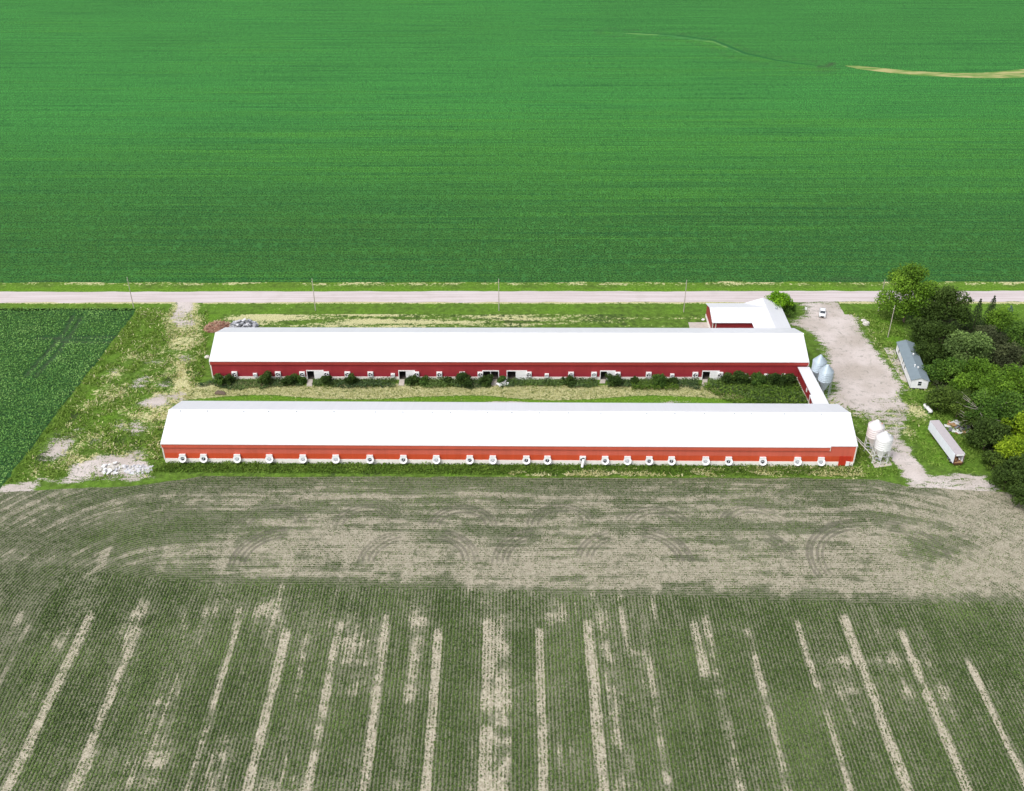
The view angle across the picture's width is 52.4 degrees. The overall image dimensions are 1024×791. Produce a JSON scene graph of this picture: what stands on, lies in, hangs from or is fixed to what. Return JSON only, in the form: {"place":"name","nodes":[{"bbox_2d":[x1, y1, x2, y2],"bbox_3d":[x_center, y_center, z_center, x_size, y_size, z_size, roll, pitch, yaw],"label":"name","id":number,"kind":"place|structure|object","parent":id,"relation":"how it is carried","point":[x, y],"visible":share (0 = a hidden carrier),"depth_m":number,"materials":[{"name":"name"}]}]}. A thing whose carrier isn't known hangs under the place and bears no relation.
{"place":"outdoors","nodes":[
{"label":"outdoors","id":0,"kind":"place"},
{"bbox_2d":[0,307,135,487],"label":"side crop field","id":1,"kind":"structure","parent":0,"point":[64,339],"depth_m":326.89,"materials":[{"name":"green plant"}]},
{"bbox_2d":[0,0,1023,282],"bbox_3d":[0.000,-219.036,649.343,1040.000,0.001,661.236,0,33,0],"label":"crop field","id":2,"kind":"structure","parent":0,"point":[360,140],"depth_m":498.37,"materials":[{"name":"green plant"}]},
{"bbox_2d":[622,33,747,55],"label":"terrace strip","id":3,"kind":"object","parent":2,"relation":"on","point":[684,38],"visible":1,"depth_m":661.52,"materials":[{"name":"green plant"}]},
{"bbox_2d":[609,31,820,65],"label":"field furrow","id":4,"kind":"structure","parent":2,"relation":"on","point":[736,49],"depth_m":643.04,"materials":[{"name":"soil"}]},
{"bbox_2d":[845,65,1023,77],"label":"grass waterway","id":5,"kind":"object","parent":2,"relation":"on","point":[1019,73],"depth_m":595.27,"materials":[{"name":"beige plant"}]},
{"bbox_2d":[0,476,1023,790],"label":"crop field","id":6,"kind":"structure","parent":0,"point":[476,538],"depth_m":232.60,"materials":[{"name":"soil"}]},
{"bbox_2d":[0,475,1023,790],"bbox_3d":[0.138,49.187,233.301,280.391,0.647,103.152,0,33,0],"label":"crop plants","id":7,"kind":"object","parent":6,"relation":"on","point":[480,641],"visible":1,"depth_m":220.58,"materials":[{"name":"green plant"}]},
{"bbox_2d":[0,281,1023,492],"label":"yard ground","id":8,"kind":"structure","parent":0,"point":[866,382],"depth_m":326.41,"materials":[{"name":"green plant"}]},
{"bbox_2d":[97,461,126,474],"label":"rubble pile","id":9,"kind":"object","parent":8,"relation":"on","point":[108,468],"visible":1,"depth_m":278.70,"materials":[{"name":"white stone"}]},
{"bbox_2d":[123,464,152,474],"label":"rubble pile","id":10,"kind":"object","parent":8,"relation":"on","point":[129,469],"visible":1,"depth_m":279.00,"materials":[{"name":"stone"}]},
{"bbox_2d":[203,319,230,332],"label":"brush pile","id":11,"kind":"object","parent":8,"relation":"on","point":[216,326],"visible":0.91,"depth_m":343.05,"materials":[{"name":"brown wood"}]},
{"bbox_2d":[213,373,224,384],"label":"shrub","id":12,"kind":"object","parent":8,"relation":"on","point":[218,378],"visible":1,"depth_m":313.38,"materials":[{"name":"green plant"}]},
{"bbox_2d":[215,390,225,394],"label":"log heap","id":13,"kind":"object","parent":8,"relation":"on","point":[219,392],"visible":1,"depth_m":309.94,"materials":[{"name":"brown plant"}]},
{"bbox_2d":[223,373,235,384],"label":"shrub","id":14,"kind":"object","parent":8,"relation":"on","point":[228,379],"visible":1,"depth_m":314.00,"materials":[{"name":"green plant"}]},
{"bbox_2d":[229,318,258,326],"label":"rubble pile","id":15,"kind":"object","parent":8,"relation":"on","point":[244,322],"visible":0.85,"depth_m":344.03,"materials":[{"name":"grey stone"}]},
{"bbox_2d":[257,370,271,383],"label":"shrub","id":16,"kind":"object","parent":8,"relation":"on","point":[265,378],"visible":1,"depth_m":312.71,"materials":[{"name":"green plant"}]},
{"bbox_2d":[281,373,298,385],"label":"shrub","id":17,"kind":"object","parent":8,"relation":"on","point":[290,379],"visible":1,"depth_m":313.17,"materials":[{"name":"green plant"}]},
{"bbox_2d":[296,375,306,382],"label":"shrub","id":18,"kind":"object","parent":8,"relation":"on","point":[300,379],"visible":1,"depth_m":314.08,"materials":[{"name":"green plant"}]},
{"bbox_2d":[307,379,312,386],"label":"concrete ramp","id":19,"kind":"structure","parent":8,"relation":"on","point":[309,382],"depth_m":315.58,"materials":[{"name":"beige concrete"}]},
{"bbox_2d":[320,375,332,383],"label":"shrub","id":20,"kind":"object","parent":8,"relation":"on","point":[325,379],"visible":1,"depth_m":312.91,"materials":[{"name":"green plant"}]},
{"bbox_2d":[344,373,358,384],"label":"shrub","id":21,"kind":"object","parent":8,"relation":"on","point":[350,378],"visible":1,"depth_m":313.54,"materials":[{"name":"green plant"}]},
{"bbox_2d":[398,379,404,385],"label":"concrete ramp","id":22,"kind":"structure","parent":8,"relation":"on","point":[401,381],"depth_m":315.58,"materials":[{"name":"beige concrete"}]},
{"bbox_2d":[405,375,418,385],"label":"shrub","id":23,"kind":"object","parent":8,"relation":"on","point":[410,379],"visible":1,"depth_m":313.58,"materials":[{"name":"green plant"}]},
{"bbox_2d":[417,375,429,385],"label":"shrub","id":24,"kind":"object","parent":8,"relation":"on","point":[424,380],"visible":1,"depth_m":314.01,"materials":[{"name":"green plant"}]},
{"bbox_2d":[443,376,451,384],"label":"shrub","id":25,"kind":"object","parent":8,"relation":"on","point":[447,379],"visible":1,"depth_m":314.32,"materials":[{"name":"green plant"}]},
{"bbox_2d":[455,371,471,387],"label":"shrub","id":26,"kind":"object","parent":8,"relation":"on","point":[463,378],"visible":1,"depth_m":312.56,"materials":[{"name":"green plant"}]},
{"bbox_2d":[183,385,757,402],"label":"dry grass","id":27,"kind":"structure","parent":8,"relation":"on","point":[431,393],"depth_m":310.97,"materials":[{"name":"green plant"}]},
{"bbox_2d":[10,307,940,480],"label":"dry tussocks","id":28,"kind":"object","parent":8,"relation":"on","point":[156,413],"visible":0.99,"depth_m":311.22,"materials":[{"name":"plant"}]},
{"bbox_2d":[478,373,493,387],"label":"shrub","id":29,"kind":"object","parent":8,"relation":"on","point":[486,380],"visible":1,"depth_m":313.27,"materials":[{"name":"green plant"}]},
{"bbox_2d":[491,379,496,385],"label":"concrete ramp","id":30,"kind":"structure","parent":8,"relation":"on","point":[494,381],"depth_m":315.34,"materials":[{"name":"grey concrete"}]},
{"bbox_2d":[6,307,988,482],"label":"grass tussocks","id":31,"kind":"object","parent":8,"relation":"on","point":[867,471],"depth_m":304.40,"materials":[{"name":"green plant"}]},
{"bbox_2d":[498,280,498,310],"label":"utility pole","id":32,"kind":"object","parent":8,"relation":"on","point":[498,295],"visible":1,"depth_m":351.42,"materials":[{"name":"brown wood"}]},
{"bbox_2d":[195,376,806,402],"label":"weeds","id":33,"kind":"object","parent":8,"relation":"on","point":[381,382],"visible":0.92,"depth_m":313.97,"materials":[{"name":"green plant"}]},
{"bbox_2d":[496,375,505,382],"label":"shrub","id":34,"kind":"object","parent":8,"relation":"on","point":[501,378],"visible":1,"depth_m":314.49,"materials":[{"name":"green plant"}]},
{"bbox_2d":[151,460,860,476],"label":"weeds","id":35,"kind":"object","parent":8,"relation":"on","point":[433,466],"visible":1,"depth_m":278.77,"materials":[{"name":"green plant"}]},
{"bbox_2d":[160,401,857,467],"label":"livestock barn","id":36,"kind":"structure","parent":8,"relation":"on","point":[553,433],"depth_m":279.97,"materials":[{"name":"red"}]},
{"bbox_2d":[838,456,850,466],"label":"door","id":37,"kind":"structure","parent":36,"relation":"in","point":[843,460],"depth_m":279.09,"materials":[{"name":"red paint"}]},
{"bbox_2d":[209,327,808,379],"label":"livestock barn","id":38,"kind":"structure","parent":8,"relation":"on","point":[475,353],"depth_m":316.24,"materials":[{"name":"red"}]},
{"bbox_2d":[306,370,323,379],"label":"sliding door","id":39,"kind":"structure","parent":38,"relation":"in","point":[317,373],"depth_m":316.18,"materials":[{"name":"white paint"}]},
{"bbox_2d":[398,370,414,379],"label":"sliding door","id":40,"kind":"structure","parent":38,"relation":"in","point":[408,372],"depth_m":315.95,"materials":[{"name":"white paint"}]},
{"bbox_2d":[507,370,526,379],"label":"sliding door","id":41,"kind":"structure","parent":38,"relation":"in","point":[518,374],"depth_m":316.18,"materials":[{"name":"white paint"}]},
{"bbox_2d":[600,370,615,379],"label":"sliding door","id":42,"kind":"structure","parent":38,"relation":"in","point":[612,372],"depth_m":315.72,"materials":[{"name":"white paint"}]},
{"bbox_2d":[701,371,719,379],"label":"sliding door","id":43,"kind":"structure","parent":38,"relation":"in","point":[713,374],"depth_m":316.02,"materials":[{"name":"white paint"}]},
{"bbox_2d":[561,375,575,386],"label":"shrub","id":44,"kind":"object","parent":8,"relation":"on","point":[569,380],"visible":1,"depth_m":313.61,"materials":[{"name":"green plant"}]},
{"bbox_2d":[605,373,621,386],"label":"shrub","id":45,"kind":"object","parent":8,"relation":"on","point":[613,380],"visible":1,"depth_m":312.97,"materials":[{"name":"green plant"}]},
{"bbox_2d":[630,376,638,383],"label":"shrub","id":46,"kind":"object","parent":8,"relation":"on","point":[633,379],"visible":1,"depth_m":313.82,"materials":[{"name":"green plant"}]},
{"bbox_2d":[652,373,666,386],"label":"shrub","id":47,"kind":"object","parent":8,"relation":"on","point":[660,379],"visible":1,"depth_m":312.17,"materials":[{"name":"green plant"}]},
{"bbox_2d":[666,377,678,383],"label":"shrub","id":48,"kind":"object","parent":8,"relation":"on","point":[674,380],"visible":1,"depth_m":314.09,"materials":[{"name":"green plant"}]},
{"bbox_2d":[509,464,863,476],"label":"weeds","id":49,"kind":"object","parent":8,"relation":"on","point":[696,473],"depth_m":277.25,"materials":[{"name":"green plant"}]},
{"bbox_2d":[688,322,708,327],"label":"concrete pad","id":50,"kind":"object","parent":8,"relation":"on","point":[698,324],"visible":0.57,"depth_m":345.69,"materials":[{"name":"beige concrete"}]},
{"bbox_2d":[631,380,807,403],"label":"lush weeds","id":51,"kind":"object","parent":8,"relation":"on","point":[654,386],"visible":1,"depth_m":310.30,"materials":[{"name":"green plant"}]},
{"bbox_2d":[720,372,736,383],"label":"shrub","id":52,"kind":"object","parent":8,"relation":"on","point":[727,377],"visible":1,"depth_m":312.82,"materials":[{"name":"green plant"}]},
{"bbox_2d":[733,370,750,384],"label":"shrub","id":53,"kind":"object","parent":8,"relation":"on","point":[741,375],"visible":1,"depth_m":312.87,"materials":[{"name":"green plant"}]},
{"bbox_2d":[751,372,766,386],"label":"shrub","id":54,"kind":"object","parent":8,"relation":"on","point":[758,378],"visible":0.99,"depth_m":313.20,"materials":[{"name":"green plant"}]},
{"bbox_2d":[766,373,786,386],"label":"shrub","id":55,"kind":"object","parent":8,"relation":"on","point":[776,378],"visible":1,"depth_m":312.23,"materials":[{"name":"green plant"}]},
{"bbox_2d":[764,290,794,308],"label":"round tree","id":56,"kind":"object","parent":8,"relation":"on","point":[779,298],"visible":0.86,"depth_m":347.28,"materials":[{"name":"green plant"}]},
{"bbox_2d":[781,373,795,385],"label":"shrub","id":57,"kind":"object","parent":8,"relation":"on","point":[790,377],"visible":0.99,"depth_m":312.70,"materials":[{"name":"green plant"}]},
{"bbox_2d":[783,301,796,315],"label":"round tree","id":58,"kind":"object","parent":8,"relation":"on","point":[791,309],"visible":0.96,"depth_m":348.76,"materials":[{"name":"green plant"}]},
{"bbox_2d":[797,367,828,403],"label":"link corridor","id":59,"kind":"object","parent":8,"relation":"on","point":[812,391],"visible":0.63,"depth_m":306.37,"materials":[{"name":"white metal"}]},
{"bbox_2d":[811,354,826,380],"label":"feed bin","id":60,"kind":"object","parent":8,"relation":"on","point":[819,361],"visible":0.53,"depth_m":309.78,"materials":[{"name":"metal"}]},
{"bbox_2d":[819,307,825,317],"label":"parked car","id":61,"kind":"object","parent":8,"relation":"on","point":[822,312],"visible":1,"depth_m":350.48,"materials":[{"name":"white paint"}]},
{"bbox_2d":[818,364,833,396],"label":"feed bin","id":62,"kind":"object","parent":8,"relation":"on","point":[826,375],"visible":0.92,"depth_m":305.57,"materials":[{"name":"metal"}]},
{"bbox_2d":[862,321,869,325],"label":"boulder","id":63,"kind":"object","parent":8,"relation":"on","point":[865,323],"visible":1,"depth_m":345.29,"materials":[{"name":"stone"}]},
{"bbox_2d":[869,447,891,467],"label":"concrete pad","id":64,"kind":"object","parent":8,"relation":"on","point":[881,464],"visible":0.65,"depth_m":281.56,"materials":[{"name":"beige concrete"}]},
{"bbox_2d":[863,419,884,453],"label":"feed bin","id":65,"kind":"object","parent":64,"relation":"on","point":[875,427],"visible":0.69,"depth_m":281.97,"materials":[{"name":"white metal"}]},
{"bbox_2d":[871,431,893,465],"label":"feed bin","id":66,"kind":"object","parent":64,"relation":"on","point":[883,443],"visible":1,"depth_m":277.50,"materials":[{"name":"white metal"}]},
{"bbox_2d":[884,347,906,381],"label":"concrete pad","id":67,"kind":"object","parent":8,"relation":"on","point":[903,377],"visible":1,"depth_m":326.00,"materials":[{"name":"beige concrete"}]},
{"bbox_2d":[874,262,941,322],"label":"broadleaf tree","id":68,"kind":"object","parent":8,"relation":"on","point":[906,279],"visible":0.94,"depth_m":338.47,"materials":[{"name":"green plant"}]},
{"bbox_2d":[896,340,929,389],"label":"mobile home","id":69,"kind":"object","parent":8,"relation":"on","point":[911,364],"visible":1,"depth_m":317.59,"materials":[{"name":"white"}]},
{"bbox_2d":[906,316,933,342],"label":"broadleaf tree","id":70,"kind":"object","parent":8,"relation":"on","point":[917,323],"visible":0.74,"depth_m":333.58,"materials":[{"name":"green plant"}]},
{"bbox_2d":[911,341,939,363],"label":"broadleaf tree","id":71,"kind":"object","parent":8,"relation":"on","point":[921,348],"visible":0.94,"depth_m":322.27,"materials":[{"name":"green plant"}]},
{"bbox_2d":[923,403,932,412],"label":"propane tank","id":72,"kind":"object","parent":8,"relation":"on","point":[929,409],"visible":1,"depth_m":301.84,"materials":[{"name":"white metal"}]},
{"bbox_2d":[920,358,947,382],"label":"broadleaf tree","id":73,"kind":"object","parent":8,"relation":"on","point":[935,370],"visible":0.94,"depth_m":312.97,"materials":[{"name":"green plant"}]},
{"bbox_2d":[923,384,953,411],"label":"broadleaf tree","id":74,"kind":"object","parent":8,"relation":"on","point":[937,395],"visible":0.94,"depth_m":299.60,"materials":[{"name":"green plant"}]},
{"bbox_2d":[918,319,960,359],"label":"broadleaf tree","id":75,"kind":"object","parent":8,"relation":"on","point":[936,329],"visible":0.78,"depth_m":321.21,"materials":[{"name":"green plant"}]},
{"bbox_2d":[918,285,973,323],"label":"broadleaf tree","id":76,"kind":"object","parent":8,"relation":"on","point":[940,308],"visible":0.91,"depth_m":331.45,"materials":[{"name":"green plant"}]},
{"bbox_2d":[928,420,964,464],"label":"semi trailer","id":77,"kind":"object","parent":8,"relation":"on","point":[946,441],"visible":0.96,"depth_m":283.91,"materials":[{"name":"white paint"}]},
{"bbox_2d":[939,356,971,381],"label":"broadleaf tree","id":78,"kind":"object","parent":8,"relation":"on","point":[955,366],"visible":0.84,"depth_m":310.98,"materials":[{"name":"green plant"}]},
{"bbox_2d":[937,388,975,417],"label":"broadleaf tree","id":79,"kind":"object","parent":8,"relation":"on","point":[958,397],"visible":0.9,"depth_m":295.26,"materials":[{"name":"green plant"}]},
{"bbox_2d":[944,420,969,433],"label":"scrap heap","id":80,"kind":"object","parent":8,"relation":"on","point":[954,425],"visible":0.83,"depth_m":295.04,"materials":[{"name":"white paint"}]},
{"bbox_2d":[947,372,980,393],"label":"broadleaf tree","id":81,"kind":"object","parent":8,"relation":"on","point":[962,381],"visible":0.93,"depth_m":303.68,"materials":[{"name":"green plant"}]},
{"bbox_2d":[942,329,995,362],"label":"broadleaf tree","id":82,"kind":"object","parent":8,"relation":"on","point":[966,345],"visible":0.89,"depth_m":315.35,"materials":[{"name":"green plant"}]},
{"bbox_2d":[916,311,1023,487],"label":"undergrowth","id":83,"kind":"object","parent":8,"relation":"on","point":[969,331],"visible":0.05,"depth_m":324.27,"materials":[{"name":"green plant"}]},
{"bbox_2d":[964,299,982,330],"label":"spruce tree","id":84,"kind":"object","parent":8,"relation":"on","point":[976,318],"visible":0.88,"depth_m":340.16,"materials":[{"name":"green plant"}]},
{"bbox_2d":[960,408,986,429],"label":"broadleaf tree","id":85,"kind":"object","parent":8,"relation":"on","point":[963,422],"visible":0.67,"depth_m":291.86,"materials":[{"name":"green plant"}]},
{"bbox_2d":[960,356,1002,390],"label":"broadleaf tree","id":86,"kind":"object","parent":8,"relation":"on","point":[978,366],"visible":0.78,"depth_m":307.40,"materials":[{"name":"green plant"}]},
{"bbox_2d":[957,387,1008,421],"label":"broadleaf tree","id":87,"kind":"object","parent":8,"relation":"on","point":[988,410],"visible":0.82,"depth_m":290.78,"materials":[{"name":"green plant"}]},
{"bbox_2d":[960,414,1011,449],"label":"broadleaf tree","id":88,"kind":"object","parent":8,"relation":"on","point":[988,429],"visible":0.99,"depth_m":282.69,"materials":[{"name":"green plant"}]},
{"bbox_2d":[980,295,995,324],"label":"spruce tree","id":89,"kind":"object","parent":8,"relation":"on","point":[990,307],"visible":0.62,"depth_m":340.40,"materials":[{"name":"green plant"}]},
{"bbox_2d":[974,324,1009,350],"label":"broadleaf tree","id":90,"kind":"object","parent":8,"relation":"on","point":[991,331],"visible":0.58,"depth_m":327.67,"materials":[{"name":"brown plant"}]},
{"bbox_2d":[980,450,1008,470],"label":"broadleaf tree","id":91,"kind":"object","parent":8,"relation":"on","point":[989,456],"visible":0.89,"depth_m":276.20,"materials":[{"name":"green plant"}]},
{"bbox_2d":[975,370,1021,407],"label":"broadleaf tree","id":92,"kind":"object","parent":8,"relation":"on","point":[996,383],"visible":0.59,"depth_m":299.08,"materials":[{"name":"green plant"}]},
{"bbox_2d":[984,304,1022,333],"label":"broadleaf tree","id":93,"kind":"object","parent":8,"relation":"on","point":[998,317],"visible":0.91,"depth_m":336.68,"materials":[{"name":"green plant"}]},
{"bbox_2d":[988,465,1023,490],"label":"broadleaf tree","id":94,"kind":"object","parent":8,"relation":"on","point":[1001,476],"visible":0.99,"depth_m":268.51,"materials":[{"name":"green plant"}]},
{"bbox_2d":[989,342,1023,370],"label":"broadleaf tree","id":95,"kind":"object","parent":8,"relation":"on","point":[1015,352],"visible":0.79,"depth_m":315.40,"materials":[{"name":"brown plant"}]},
{"bbox_2d":[991,389,1023,431],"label":"broadleaf tree","id":96,"kind":"object","parent":8,"relation":"on","point":[1013,409],"visible":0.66,"depth_m":290.05,"materials":[{"name":"green plant"}]},
{"bbox_2d":[993,435,1023,460],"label":"broadleaf tree","id":97,"kind":"object","parent":8,"relation":"on","point":[1010,447],"visible":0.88,"depth_m":276.32,"materials":[{"name":"green plant"}]},
{"bbox_2d":[997,363,1023,396],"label":"broadleaf tree","id":98,"kind":"object","parent":8,"relation":"on","point":[1014,375],"visible":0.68,"depth_m":302.93,"materials":[{"name":"green plant"}]},
{"bbox_2d":[1000,410,1023,443],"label":"broadleaf tree","id":99,"kind":"object","parent":8,"relation":"on","point":[1020,429],"visible":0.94,"depth_m":284.11,"materials":[{"name":"green plant"}]},
{"bbox_2d":[1002,453,1023,482],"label":"broadleaf tree","id":100,"kind":"object","parent":8,"relation":"on","point":[1015,463],"visible":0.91,"depth_m":271.18,"materials":[{"name":"green plant"}]},
{"bbox_2d":[1003,320,1023,348],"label":"broadleaf tree","id":101,"kind":"object","parent":8,"relation":"on","point":[1017,328],"visible":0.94,"depth_m":328.62,"materials":[{"name":"green plant"}]},
{"bbox_2d":[1007,481,1023,507],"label":"broadleaf tree","id":102,"kind":"object","parent":8,"relation":"on","point":[1017,492],"visible":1,"depth_m":264.31,"materials":[{"name":"green plant"}]},
{"bbox_2d":[0,291,1023,302],"bbox_3d":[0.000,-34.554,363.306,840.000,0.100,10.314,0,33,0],"label":"gravel road","id":103,"kind":"structure","parent":0,"point":[451,296],"depth_m":363.21,"materials":[{"name":"grey gravel"}]},
{"bbox_2d":[705,298,790,327],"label":"farm building","id":104,"kind":"structure","parent":0,"point":[762,313],"depth_m":339.78,"materials":[{"name":"red"}]}
]}

